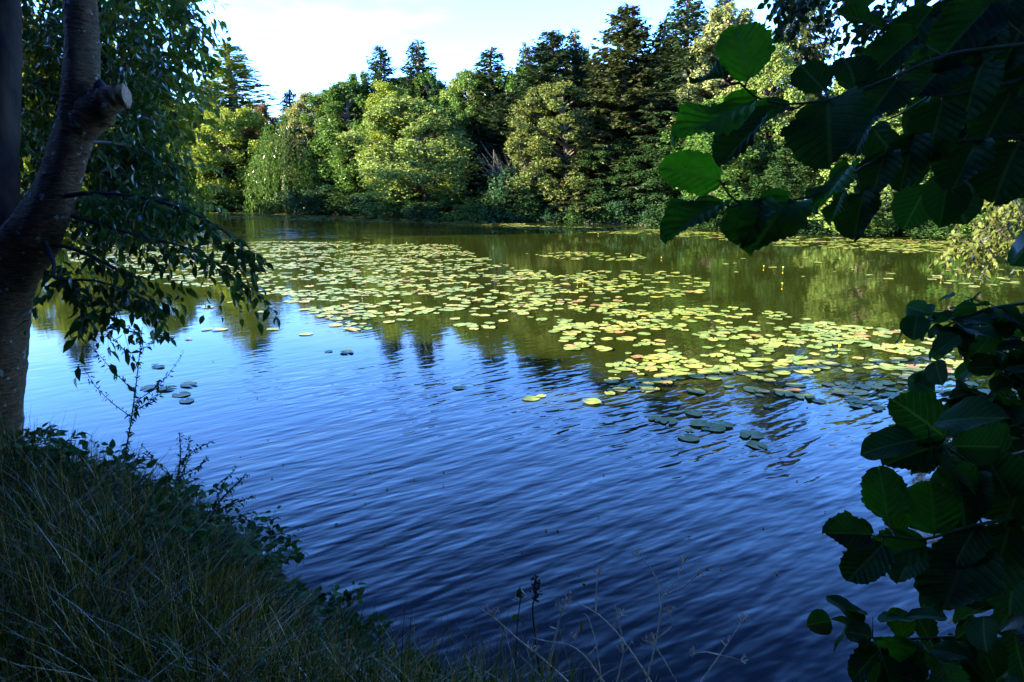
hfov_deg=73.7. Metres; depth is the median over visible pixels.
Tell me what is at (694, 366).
lily pad
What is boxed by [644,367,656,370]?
lily pad
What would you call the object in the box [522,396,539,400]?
lily pad
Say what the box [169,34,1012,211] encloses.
woods
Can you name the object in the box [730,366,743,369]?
lily pad
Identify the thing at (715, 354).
lily pad
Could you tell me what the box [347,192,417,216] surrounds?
bush
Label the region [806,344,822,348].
lily pad
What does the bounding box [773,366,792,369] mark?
lily pad
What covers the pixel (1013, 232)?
bush
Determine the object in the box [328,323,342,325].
lily pad
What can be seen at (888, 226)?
bush
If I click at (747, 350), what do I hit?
lily pad
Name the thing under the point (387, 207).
bush
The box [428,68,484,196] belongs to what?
broadleaf tree
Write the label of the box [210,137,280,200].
broadleaf tree
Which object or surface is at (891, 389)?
lily pad
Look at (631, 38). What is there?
spruce tree
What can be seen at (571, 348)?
lily pad
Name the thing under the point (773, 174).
broadleaf tree
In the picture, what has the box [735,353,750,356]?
lily pad
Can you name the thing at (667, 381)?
lily pad
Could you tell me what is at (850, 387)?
lily pad
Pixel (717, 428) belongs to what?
lily pad
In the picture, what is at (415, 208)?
bush
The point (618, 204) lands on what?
bush
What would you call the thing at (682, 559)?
dead umbellifer
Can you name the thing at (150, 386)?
lily pad
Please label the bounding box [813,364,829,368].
lily pad
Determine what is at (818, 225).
bush
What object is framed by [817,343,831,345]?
lily pad
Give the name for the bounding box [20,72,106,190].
broadleaf tree
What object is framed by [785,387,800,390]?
lily pad
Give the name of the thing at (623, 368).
lily pad
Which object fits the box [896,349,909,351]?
lily pad
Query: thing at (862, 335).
lily pad
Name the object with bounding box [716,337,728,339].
lily pad
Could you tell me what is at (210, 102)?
spruce tree
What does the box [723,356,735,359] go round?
lily pad
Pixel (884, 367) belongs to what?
lily pad
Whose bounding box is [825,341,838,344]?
lily pad
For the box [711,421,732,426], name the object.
lily pad
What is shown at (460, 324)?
lily pad
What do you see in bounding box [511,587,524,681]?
nettle
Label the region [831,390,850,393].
lily pad
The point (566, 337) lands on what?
lily pad
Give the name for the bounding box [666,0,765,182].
poplar tree
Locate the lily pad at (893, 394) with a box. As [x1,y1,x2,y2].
[881,392,899,397]
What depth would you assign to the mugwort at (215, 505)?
3.00 m
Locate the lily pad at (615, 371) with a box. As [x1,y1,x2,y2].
[608,370,620,372]
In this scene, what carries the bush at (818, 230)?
on the ground at (587, 221)
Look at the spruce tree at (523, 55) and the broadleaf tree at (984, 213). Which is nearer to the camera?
the broadleaf tree at (984, 213)
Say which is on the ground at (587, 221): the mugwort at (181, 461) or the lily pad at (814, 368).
the mugwort at (181, 461)
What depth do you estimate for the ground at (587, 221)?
36.69 m
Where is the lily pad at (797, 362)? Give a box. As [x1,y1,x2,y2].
[792,361,806,363]
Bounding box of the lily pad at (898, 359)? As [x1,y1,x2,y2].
[890,357,907,360]
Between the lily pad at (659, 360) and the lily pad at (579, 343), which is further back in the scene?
the lily pad at (579, 343)
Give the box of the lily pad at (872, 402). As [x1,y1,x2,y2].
[867,401,882,404]
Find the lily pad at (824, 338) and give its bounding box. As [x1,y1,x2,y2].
[817,337,828,340]
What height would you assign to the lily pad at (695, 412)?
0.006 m
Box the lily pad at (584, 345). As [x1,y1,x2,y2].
[576,344,589,347]
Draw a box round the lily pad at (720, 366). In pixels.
[713,365,728,368]
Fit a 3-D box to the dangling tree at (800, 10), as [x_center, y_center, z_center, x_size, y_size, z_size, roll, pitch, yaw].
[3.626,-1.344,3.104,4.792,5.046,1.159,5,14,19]
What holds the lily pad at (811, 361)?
on the water
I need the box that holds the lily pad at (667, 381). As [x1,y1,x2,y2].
[660,380,672,383]
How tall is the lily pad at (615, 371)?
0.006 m
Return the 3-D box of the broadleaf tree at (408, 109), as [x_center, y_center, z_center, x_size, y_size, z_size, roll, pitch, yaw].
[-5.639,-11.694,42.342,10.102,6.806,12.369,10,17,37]
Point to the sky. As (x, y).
(300, 46)
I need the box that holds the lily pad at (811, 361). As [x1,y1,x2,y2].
[801,360,818,363]
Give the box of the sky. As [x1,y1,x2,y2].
[21,0,941,129]
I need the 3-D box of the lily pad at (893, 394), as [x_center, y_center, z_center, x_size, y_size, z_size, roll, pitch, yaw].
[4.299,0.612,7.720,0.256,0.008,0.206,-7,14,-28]
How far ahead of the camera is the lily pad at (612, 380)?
8.27 m
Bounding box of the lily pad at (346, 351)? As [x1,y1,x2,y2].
[340,349,352,352]
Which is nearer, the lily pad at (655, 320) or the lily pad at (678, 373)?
the lily pad at (678, 373)
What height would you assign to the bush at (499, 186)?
3.957 m
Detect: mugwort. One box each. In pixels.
[80,325,182,467]
[140,432,215,493]
[200,465,255,552]
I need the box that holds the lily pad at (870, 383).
[865,381,882,386]
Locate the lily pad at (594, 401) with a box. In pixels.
[583,398,600,403]
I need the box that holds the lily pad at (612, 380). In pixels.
[604,378,618,382]
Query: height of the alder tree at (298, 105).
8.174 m
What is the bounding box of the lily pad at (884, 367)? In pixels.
[878,365,896,369]
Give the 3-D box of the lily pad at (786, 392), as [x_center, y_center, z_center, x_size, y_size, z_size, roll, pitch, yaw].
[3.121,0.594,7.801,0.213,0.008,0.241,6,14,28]
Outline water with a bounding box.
[24,210,1023,681]
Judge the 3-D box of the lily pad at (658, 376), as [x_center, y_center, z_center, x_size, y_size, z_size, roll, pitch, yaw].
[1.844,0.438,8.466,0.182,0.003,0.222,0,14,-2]
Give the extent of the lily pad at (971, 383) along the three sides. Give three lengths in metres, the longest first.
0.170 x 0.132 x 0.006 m
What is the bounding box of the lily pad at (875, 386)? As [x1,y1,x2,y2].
[871,385,885,387]
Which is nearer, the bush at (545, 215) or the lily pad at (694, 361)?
the lily pad at (694, 361)
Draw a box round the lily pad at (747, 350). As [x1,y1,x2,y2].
[741,349,754,352]
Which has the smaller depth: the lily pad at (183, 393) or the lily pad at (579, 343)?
the lily pad at (183, 393)
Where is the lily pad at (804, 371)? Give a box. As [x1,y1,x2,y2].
[792,369,812,373]
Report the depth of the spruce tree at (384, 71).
48.51 m
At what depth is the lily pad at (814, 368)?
8.79 m
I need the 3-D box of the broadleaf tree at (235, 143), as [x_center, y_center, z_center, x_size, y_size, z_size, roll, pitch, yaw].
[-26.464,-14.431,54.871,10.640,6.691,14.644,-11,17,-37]
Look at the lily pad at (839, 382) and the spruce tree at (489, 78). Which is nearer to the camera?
the lily pad at (839, 382)
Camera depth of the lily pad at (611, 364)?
8.97 m
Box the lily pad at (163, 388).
[155,385,176,389]
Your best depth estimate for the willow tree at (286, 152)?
48.33 m
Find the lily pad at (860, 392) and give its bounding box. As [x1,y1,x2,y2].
[849,389,868,394]
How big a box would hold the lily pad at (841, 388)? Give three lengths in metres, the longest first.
0.246 x 0.224 x 0.006 m
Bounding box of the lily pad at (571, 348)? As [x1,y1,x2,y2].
[564,347,579,349]
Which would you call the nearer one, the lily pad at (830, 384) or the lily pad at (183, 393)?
the lily pad at (183, 393)
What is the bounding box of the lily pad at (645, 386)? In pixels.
[638,384,653,387]
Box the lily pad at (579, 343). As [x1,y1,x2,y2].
[574,342,585,344]
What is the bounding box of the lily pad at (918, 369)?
[908,368,923,370]
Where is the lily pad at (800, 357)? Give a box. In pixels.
[793,356,807,358]
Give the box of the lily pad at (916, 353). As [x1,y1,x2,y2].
[907,350,920,354]
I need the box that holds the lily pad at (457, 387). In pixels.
[452,386,466,388]
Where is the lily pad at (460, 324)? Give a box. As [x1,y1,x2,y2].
[453,323,464,325]
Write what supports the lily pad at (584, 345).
on the water
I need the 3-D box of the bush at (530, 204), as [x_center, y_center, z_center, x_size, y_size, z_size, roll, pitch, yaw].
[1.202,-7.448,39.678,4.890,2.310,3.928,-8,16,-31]
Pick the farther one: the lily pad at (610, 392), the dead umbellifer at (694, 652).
the lily pad at (610, 392)
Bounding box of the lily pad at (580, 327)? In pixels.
[573,326,586,328]
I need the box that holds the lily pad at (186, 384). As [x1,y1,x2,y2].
[180,381,196,386]
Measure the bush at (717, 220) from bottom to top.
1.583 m
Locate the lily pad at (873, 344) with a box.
[866,343,879,346]
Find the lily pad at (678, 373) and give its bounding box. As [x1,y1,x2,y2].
[671,371,683,374]
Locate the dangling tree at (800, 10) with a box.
[757,0,940,113]
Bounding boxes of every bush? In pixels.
[151,190,249,211]
[194,192,268,210]
[229,200,279,211]
[265,195,347,213]
[272,183,346,215]
[294,188,395,215]
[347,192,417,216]
[363,195,459,218]
[400,198,476,219]
[426,195,509,220]
[460,192,520,221]
[473,165,572,222]
[489,195,553,221]
[525,200,582,222]
[561,198,606,223]
[564,196,649,224]
[598,198,663,224]
[619,189,686,226]
[638,196,729,228]
[688,209,725,229]
[695,206,726,228]
[798,216,833,233]
[798,216,873,234]
[830,214,907,236]
[899,219,976,240]
[926,216,1015,239]
[963,215,1021,242]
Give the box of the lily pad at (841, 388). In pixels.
[832,386,854,391]
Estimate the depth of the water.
6.84 m
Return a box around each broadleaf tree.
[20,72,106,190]
[104,101,200,172]
[138,119,254,195]
[157,105,289,210]
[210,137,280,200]
[246,102,281,178]
[269,90,350,192]
[295,79,377,195]
[333,94,488,204]
[343,70,369,152]
[360,75,441,185]
[403,70,450,186]
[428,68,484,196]
[429,68,491,190]
[476,62,532,165]
[561,143,664,207]
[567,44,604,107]
[600,137,724,206]
[655,93,797,203]
[711,139,836,224]
[747,94,847,196]
[790,112,930,234]
[813,41,930,211]
[921,140,1023,237]
[932,140,1023,214]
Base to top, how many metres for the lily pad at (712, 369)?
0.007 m
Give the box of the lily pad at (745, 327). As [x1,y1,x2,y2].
[738,326,751,328]
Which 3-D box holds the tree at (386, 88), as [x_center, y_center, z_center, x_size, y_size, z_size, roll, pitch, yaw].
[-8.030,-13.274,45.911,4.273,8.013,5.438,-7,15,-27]
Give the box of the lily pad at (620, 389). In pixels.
[612,387,627,391]
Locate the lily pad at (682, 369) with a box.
[673,367,688,370]
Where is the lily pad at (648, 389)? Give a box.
[640,388,654,391]
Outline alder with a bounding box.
[658,0,1023,681]
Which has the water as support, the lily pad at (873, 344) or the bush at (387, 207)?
the lily pad at (873, 344)
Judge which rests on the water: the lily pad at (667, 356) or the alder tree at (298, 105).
the lily pad at (667, 356)
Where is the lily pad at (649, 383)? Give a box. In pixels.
[641,382,653,384]
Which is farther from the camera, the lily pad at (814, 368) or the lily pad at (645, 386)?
the lily pad at (814, 368)
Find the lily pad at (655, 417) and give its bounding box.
[648,415,662,420]
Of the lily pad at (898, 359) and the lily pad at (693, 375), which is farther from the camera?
the lily pad at (898, 359)
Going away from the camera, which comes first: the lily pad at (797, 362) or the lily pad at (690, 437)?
the lily pad at (690, 437)
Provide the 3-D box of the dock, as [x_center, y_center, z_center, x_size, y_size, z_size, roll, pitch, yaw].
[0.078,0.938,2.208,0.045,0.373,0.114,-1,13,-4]
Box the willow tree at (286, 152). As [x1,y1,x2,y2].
[241,113,325,212]
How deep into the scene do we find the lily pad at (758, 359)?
9.25 m
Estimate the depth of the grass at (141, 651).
2.26 m
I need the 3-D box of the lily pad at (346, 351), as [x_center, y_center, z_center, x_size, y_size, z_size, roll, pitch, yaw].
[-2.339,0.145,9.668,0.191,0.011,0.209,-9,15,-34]
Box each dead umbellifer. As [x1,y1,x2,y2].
[477,606,568,681]
[531,632,604,681]
[550,599,568,664]
[562,565,651,681]
[613,638,633,681]
[632,548,704,681]
[688,609,750,681]
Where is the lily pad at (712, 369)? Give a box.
[703,367,719,371]
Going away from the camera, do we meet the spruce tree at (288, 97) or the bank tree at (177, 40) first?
the bank tree at (177, 40)
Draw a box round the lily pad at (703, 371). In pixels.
[697,370,712,373]
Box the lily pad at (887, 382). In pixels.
[878,380,895,384]
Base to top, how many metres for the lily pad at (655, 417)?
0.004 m
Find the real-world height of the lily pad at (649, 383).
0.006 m
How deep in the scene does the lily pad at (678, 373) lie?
8.60 m
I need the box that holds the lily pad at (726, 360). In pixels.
[719,358,731,362]
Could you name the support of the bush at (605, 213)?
on the ground at (587, 221)
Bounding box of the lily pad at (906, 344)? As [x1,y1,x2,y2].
[897,343,913,345]
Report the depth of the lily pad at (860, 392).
7.84 m
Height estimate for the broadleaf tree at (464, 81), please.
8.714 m
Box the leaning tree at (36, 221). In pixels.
[0,0,279,450]
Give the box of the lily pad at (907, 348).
[897,346,913,349]
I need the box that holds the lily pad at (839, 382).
[834,381,848,385]
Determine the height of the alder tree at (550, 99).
7.168 m
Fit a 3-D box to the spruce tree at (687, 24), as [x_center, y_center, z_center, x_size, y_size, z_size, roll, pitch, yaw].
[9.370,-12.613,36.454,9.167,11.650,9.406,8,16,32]
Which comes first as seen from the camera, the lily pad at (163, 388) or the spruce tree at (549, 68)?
the lily pad at (163, 388)
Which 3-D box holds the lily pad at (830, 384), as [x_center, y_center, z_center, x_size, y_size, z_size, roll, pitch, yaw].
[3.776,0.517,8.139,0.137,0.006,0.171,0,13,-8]
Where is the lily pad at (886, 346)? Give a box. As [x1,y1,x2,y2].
[881,344,894,347]
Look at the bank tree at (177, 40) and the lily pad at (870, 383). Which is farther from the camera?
the lily pad at (870, 383)
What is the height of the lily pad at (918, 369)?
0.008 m
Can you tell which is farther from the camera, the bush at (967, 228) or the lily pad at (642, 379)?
the bush at (967, 228)
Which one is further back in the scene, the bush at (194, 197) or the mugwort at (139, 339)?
the bush at (194, 197)
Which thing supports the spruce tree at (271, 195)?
on the ground at (587, 221)
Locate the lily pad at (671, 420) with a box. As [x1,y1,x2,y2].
[660,417,677,423]
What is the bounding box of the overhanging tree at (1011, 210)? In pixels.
[926,140,1023,287]
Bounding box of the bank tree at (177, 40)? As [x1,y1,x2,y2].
[19,0,241,286]
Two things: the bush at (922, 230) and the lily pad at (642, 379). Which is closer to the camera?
the lily pad at (642, 379)
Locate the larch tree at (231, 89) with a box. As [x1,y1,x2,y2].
[155,42,285,190]
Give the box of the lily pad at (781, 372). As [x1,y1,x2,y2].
[773,370,790,374]
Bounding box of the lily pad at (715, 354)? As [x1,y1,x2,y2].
[709,353,722,356]
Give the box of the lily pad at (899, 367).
[890,366,911,369]
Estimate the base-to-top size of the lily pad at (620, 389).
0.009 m
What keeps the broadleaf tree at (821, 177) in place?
on the ground at (587, 221)
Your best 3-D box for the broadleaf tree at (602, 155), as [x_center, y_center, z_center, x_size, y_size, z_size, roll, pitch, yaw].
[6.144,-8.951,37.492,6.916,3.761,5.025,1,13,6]
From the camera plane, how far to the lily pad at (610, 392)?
7.80 m
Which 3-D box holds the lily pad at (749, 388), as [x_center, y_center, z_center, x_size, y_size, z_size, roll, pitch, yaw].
[2.806,0.561,7.943,0.213,0.006,0.234,-1,15,-3]
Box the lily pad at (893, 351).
[884,349,897,352]
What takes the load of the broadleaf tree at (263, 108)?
on the ground at (587, 221)
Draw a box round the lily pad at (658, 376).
[654,374,667,378]
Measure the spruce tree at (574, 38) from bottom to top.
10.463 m
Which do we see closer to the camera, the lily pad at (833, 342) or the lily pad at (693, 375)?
the lily pad at (693, 375)
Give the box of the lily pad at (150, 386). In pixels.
[139,384,155,389]
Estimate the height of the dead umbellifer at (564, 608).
0.203 m
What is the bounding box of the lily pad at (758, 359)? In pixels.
[747,358,763,360]
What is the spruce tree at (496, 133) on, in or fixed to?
on the ground at (587, 221)
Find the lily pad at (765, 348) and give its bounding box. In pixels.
[759,347,773,349]
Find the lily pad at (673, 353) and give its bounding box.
[668,351,681,354]
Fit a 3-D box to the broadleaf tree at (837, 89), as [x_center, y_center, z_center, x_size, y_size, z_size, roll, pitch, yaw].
[16.736,-9.717,31.347,6.434,8.174,7.878,3,14,10]
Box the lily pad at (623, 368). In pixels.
[615,367,628,370]
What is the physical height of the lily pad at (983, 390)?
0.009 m
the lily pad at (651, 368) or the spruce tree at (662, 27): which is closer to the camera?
the lily pad at (651, 368)
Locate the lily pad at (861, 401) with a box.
[847,398,868,403]
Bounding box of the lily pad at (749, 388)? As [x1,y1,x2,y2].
[743,386,761,392]
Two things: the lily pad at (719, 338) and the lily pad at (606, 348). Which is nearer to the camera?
the lily pad at (606, 348)
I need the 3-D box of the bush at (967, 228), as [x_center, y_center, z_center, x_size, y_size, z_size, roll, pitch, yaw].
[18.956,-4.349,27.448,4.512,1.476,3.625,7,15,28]
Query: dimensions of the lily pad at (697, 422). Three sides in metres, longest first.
0.246 x 0.198 x 0.008 m
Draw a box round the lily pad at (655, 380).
[646,378,663,382]
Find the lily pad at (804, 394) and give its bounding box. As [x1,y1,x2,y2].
[795,392,815,398]
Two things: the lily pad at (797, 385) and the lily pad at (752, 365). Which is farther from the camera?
the lily pad at (752, 365)
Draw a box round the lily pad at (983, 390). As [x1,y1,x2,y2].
[978,389,990,393]
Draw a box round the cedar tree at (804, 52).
[753,0,845,143]
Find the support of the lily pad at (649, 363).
on the water
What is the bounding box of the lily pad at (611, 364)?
[605,363,618,366]
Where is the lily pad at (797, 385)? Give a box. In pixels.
[785,383,805,386]
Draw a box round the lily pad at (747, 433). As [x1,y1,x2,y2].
[740,430,763,437]
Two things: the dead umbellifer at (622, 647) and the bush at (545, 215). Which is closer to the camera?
the dead umbellifer at (622, 647)
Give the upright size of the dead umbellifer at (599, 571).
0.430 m
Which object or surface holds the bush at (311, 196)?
on the ground at (587, 221)
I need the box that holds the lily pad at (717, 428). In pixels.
[707,425,725,430]
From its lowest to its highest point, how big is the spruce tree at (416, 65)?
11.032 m
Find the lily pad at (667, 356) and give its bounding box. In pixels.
[658,354,673,358]
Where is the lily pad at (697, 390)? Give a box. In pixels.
[686,388,704,393]
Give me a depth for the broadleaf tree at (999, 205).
28.27 m
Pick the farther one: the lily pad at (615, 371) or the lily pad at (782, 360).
the lily pad at (782, 360)
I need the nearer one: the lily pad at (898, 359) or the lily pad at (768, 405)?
the lily pad at (768, 405)
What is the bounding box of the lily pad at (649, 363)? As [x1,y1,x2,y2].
[642,362,655,364]
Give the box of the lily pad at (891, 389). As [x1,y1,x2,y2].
[885,387,898,390]
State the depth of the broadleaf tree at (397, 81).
48.97 m
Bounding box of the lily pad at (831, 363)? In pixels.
[822,362,839,364]
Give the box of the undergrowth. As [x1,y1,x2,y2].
[0,412,479,681]
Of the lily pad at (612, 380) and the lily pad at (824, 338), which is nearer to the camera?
the lily pad at (612, 380)
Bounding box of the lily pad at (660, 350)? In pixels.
[654,349,666,351]
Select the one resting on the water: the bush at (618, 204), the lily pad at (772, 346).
the lily pad at (772, 346)
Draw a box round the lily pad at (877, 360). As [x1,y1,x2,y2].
[868,359,885,361]
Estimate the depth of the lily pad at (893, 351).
9.74 m
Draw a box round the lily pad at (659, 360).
[652,358,667,362]
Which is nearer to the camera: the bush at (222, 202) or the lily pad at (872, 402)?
the lily pad at (872, 402)
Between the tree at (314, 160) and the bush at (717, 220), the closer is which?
the bush at (717, 220)
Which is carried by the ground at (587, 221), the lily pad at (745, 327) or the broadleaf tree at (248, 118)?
the broadleaf tree at (248, 118)
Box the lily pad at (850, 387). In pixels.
[841,384,854,388]
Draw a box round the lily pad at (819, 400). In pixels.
[812,398,826,402]
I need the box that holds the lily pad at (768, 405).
[763,404,773,407]
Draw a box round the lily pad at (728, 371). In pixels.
[720,369,733,372]
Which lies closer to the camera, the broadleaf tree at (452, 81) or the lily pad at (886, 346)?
the lily pad at (886, 346)
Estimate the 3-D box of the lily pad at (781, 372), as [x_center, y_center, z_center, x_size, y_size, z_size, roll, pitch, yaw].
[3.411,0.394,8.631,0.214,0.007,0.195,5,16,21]
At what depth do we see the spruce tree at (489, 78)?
42.42 m
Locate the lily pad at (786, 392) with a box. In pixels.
[775,390,794,395]
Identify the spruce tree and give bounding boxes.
[187,80,230,171]
[254,129,296,201]
[276,89,297,187]
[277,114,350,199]
[330,45,400,193]
[398,39,445,198]
[438,46,519,197]
[447,91,559,211]
[478,29,619,216]
[515,42,532,93]
[516,2,678,217]
[552,28,587,175]
[586,0,743,213]
[597,69,661,200]
[630,17,679,183]
[676,0,739,110]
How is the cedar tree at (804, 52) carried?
on the ground at (587, 221)
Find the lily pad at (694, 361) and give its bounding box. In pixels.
[685,360,699,362]
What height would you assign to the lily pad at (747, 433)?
0.011 m
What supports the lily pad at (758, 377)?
on the water
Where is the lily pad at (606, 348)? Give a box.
[597,347,611,350]
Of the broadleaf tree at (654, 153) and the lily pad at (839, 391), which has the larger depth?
the broadleaf tree at (654, 153)
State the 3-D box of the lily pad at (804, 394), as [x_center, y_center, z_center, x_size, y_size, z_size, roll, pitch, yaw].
[3.306,0.613,7.702,0.222,0.012,0.243,2,12,16]
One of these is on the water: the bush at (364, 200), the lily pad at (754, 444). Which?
the lily pad at (754, 444)
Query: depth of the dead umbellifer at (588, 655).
2.10 m
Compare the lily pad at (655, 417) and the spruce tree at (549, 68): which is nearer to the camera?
the lily pad at (655, 417)
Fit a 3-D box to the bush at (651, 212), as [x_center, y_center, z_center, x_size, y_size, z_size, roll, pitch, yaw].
[9.098,-6.310,34.941,4.800,2.267,3.857,7,15,27]
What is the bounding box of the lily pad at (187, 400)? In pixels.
[179,398,193,402]
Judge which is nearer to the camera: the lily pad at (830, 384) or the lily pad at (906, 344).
the lily pad at (830, 384)
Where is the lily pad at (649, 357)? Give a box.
[641,356,657,358]
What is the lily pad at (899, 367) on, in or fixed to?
on the water
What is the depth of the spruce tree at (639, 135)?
37.73 m
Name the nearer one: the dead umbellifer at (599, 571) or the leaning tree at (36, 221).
the dead umbellifer at (599, 571)
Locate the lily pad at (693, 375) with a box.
[689,373,704,377]
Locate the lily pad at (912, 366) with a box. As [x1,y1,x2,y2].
[906,364,919,367]
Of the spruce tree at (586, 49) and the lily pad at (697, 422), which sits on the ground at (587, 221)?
the spruce tree at (586, 49)
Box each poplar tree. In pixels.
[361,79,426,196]
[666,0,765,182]
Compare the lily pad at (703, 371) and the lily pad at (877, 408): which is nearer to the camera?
the lily pad at (877, 408)
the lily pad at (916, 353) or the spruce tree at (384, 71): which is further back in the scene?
the spruce tree at (384, 71)
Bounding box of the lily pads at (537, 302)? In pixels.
[63,212,1021,429]
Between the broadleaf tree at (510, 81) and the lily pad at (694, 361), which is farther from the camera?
the broadleaf tree at (510, 81)
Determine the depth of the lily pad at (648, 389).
7.93 m
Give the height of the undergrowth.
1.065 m
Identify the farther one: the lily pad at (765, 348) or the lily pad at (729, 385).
the lily pad at (765, 348)
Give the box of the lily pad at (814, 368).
[807,367,820,370]
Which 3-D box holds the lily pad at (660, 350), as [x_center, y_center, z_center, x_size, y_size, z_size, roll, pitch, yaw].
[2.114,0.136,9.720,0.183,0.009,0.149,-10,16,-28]
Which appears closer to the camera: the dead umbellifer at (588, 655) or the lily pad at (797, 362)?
the dead umbellifer at (588, 655)
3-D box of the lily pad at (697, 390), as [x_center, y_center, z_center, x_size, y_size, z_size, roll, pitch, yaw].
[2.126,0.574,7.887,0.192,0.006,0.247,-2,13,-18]
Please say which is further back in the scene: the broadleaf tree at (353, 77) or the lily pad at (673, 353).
the broadleaf tree at (353, 77)
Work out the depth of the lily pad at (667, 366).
8.90 m
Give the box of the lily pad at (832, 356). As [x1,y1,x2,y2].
[825,354,837,357]
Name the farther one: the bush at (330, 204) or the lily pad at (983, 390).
the bush at (330, 204)
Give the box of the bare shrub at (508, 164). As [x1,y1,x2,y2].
[472,139,560,193]
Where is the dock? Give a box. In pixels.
[529,575,542,681]
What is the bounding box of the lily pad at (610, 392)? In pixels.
[604,391,614,394]
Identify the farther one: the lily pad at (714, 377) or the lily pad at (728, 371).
the lily pad at (728, 371)
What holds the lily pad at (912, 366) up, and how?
on the water
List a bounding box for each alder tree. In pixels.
[277,90,348,194]
[504,80,630,206]
[722,43,810,197]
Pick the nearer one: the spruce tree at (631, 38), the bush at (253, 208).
the spruce tree at (631, 38)
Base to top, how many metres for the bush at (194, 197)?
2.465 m
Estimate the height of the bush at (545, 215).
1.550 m
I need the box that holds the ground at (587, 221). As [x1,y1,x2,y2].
[1,189,911,681]
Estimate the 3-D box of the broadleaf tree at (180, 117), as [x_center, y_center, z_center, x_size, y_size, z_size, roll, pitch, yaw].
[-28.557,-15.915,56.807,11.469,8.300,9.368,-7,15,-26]
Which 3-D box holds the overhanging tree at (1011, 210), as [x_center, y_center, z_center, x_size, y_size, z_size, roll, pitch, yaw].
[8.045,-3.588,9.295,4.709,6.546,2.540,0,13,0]
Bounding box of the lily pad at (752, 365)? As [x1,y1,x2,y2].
[743,363,762,366]
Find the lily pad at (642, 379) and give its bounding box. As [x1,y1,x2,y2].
[636,378,651,381]
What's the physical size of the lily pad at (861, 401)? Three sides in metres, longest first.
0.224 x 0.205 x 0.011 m
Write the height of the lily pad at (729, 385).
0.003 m
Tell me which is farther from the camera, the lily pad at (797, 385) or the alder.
the lily pad at (797, 385)
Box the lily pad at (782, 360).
[777,359,792,362]
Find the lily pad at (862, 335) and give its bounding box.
[852,334,870,336]
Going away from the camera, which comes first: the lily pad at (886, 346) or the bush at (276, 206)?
the lily pad at (886, 346)
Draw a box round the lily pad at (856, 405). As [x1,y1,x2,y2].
[849,402,862,406]
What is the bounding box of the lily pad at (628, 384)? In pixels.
[621,382,635,385]
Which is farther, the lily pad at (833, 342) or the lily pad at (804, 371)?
the lily pad at (833, 342)
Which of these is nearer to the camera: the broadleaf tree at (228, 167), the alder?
the alder
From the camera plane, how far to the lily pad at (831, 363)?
9.06 m
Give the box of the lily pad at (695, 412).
[685,409,702,415]
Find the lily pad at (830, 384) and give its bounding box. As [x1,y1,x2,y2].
[822,382,835,386]
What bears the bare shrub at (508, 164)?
on the ground at (587, 221)
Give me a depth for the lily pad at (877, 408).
7.28 m
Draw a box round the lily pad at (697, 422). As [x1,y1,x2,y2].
[689,419,711,425]
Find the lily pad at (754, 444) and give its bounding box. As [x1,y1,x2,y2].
[746,440,767,448]
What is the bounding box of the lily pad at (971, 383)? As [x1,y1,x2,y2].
[965,381,977,385]
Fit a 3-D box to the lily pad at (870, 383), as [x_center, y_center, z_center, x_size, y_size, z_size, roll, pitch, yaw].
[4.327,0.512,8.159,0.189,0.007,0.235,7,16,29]
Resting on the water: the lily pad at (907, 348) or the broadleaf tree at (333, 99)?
the lily pad at (907, 348)
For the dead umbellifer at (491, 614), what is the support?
on the ground at (587, 221)
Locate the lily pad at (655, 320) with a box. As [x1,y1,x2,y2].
[650,319,662,321]
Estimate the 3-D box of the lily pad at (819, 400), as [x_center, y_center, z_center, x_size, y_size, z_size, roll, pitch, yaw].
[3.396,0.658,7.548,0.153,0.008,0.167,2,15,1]
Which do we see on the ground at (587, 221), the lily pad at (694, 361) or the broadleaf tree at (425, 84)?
the broadleaf tree at (425, 84)
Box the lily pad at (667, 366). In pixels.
[663,365,674,367]
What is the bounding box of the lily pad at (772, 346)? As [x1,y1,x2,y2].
[764,344,778,347]
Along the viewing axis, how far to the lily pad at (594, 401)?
7.50 m
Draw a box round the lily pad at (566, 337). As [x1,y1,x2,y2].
[560,336,575,338]
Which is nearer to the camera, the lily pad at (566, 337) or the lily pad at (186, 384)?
the lily pad at (186, 384)
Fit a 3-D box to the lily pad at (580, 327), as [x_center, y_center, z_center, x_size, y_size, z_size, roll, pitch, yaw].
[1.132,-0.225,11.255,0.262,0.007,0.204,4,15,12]
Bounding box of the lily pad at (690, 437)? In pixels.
[678,433,699,440]
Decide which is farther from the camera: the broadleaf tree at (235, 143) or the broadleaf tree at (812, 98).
the broadleaf tree at (235, 143)
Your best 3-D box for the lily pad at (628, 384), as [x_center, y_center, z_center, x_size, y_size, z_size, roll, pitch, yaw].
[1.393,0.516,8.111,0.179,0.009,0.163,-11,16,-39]
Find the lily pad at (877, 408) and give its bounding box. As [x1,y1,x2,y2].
[872,406,882,409]
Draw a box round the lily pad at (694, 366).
[684,363,701,367]
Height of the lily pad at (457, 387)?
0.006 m
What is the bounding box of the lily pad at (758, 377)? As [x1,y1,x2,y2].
[751,376,763,379]
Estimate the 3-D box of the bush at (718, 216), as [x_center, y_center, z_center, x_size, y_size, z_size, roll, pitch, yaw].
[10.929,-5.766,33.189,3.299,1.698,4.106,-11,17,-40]
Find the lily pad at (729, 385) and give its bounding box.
[724,384,733,387]
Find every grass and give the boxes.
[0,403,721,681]
[0,414,656,681]
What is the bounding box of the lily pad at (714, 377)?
[706,375,722,379]
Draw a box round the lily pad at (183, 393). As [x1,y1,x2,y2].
[172,391,190,396]
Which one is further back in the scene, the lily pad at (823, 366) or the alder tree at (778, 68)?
the alder tree at (778, 68)

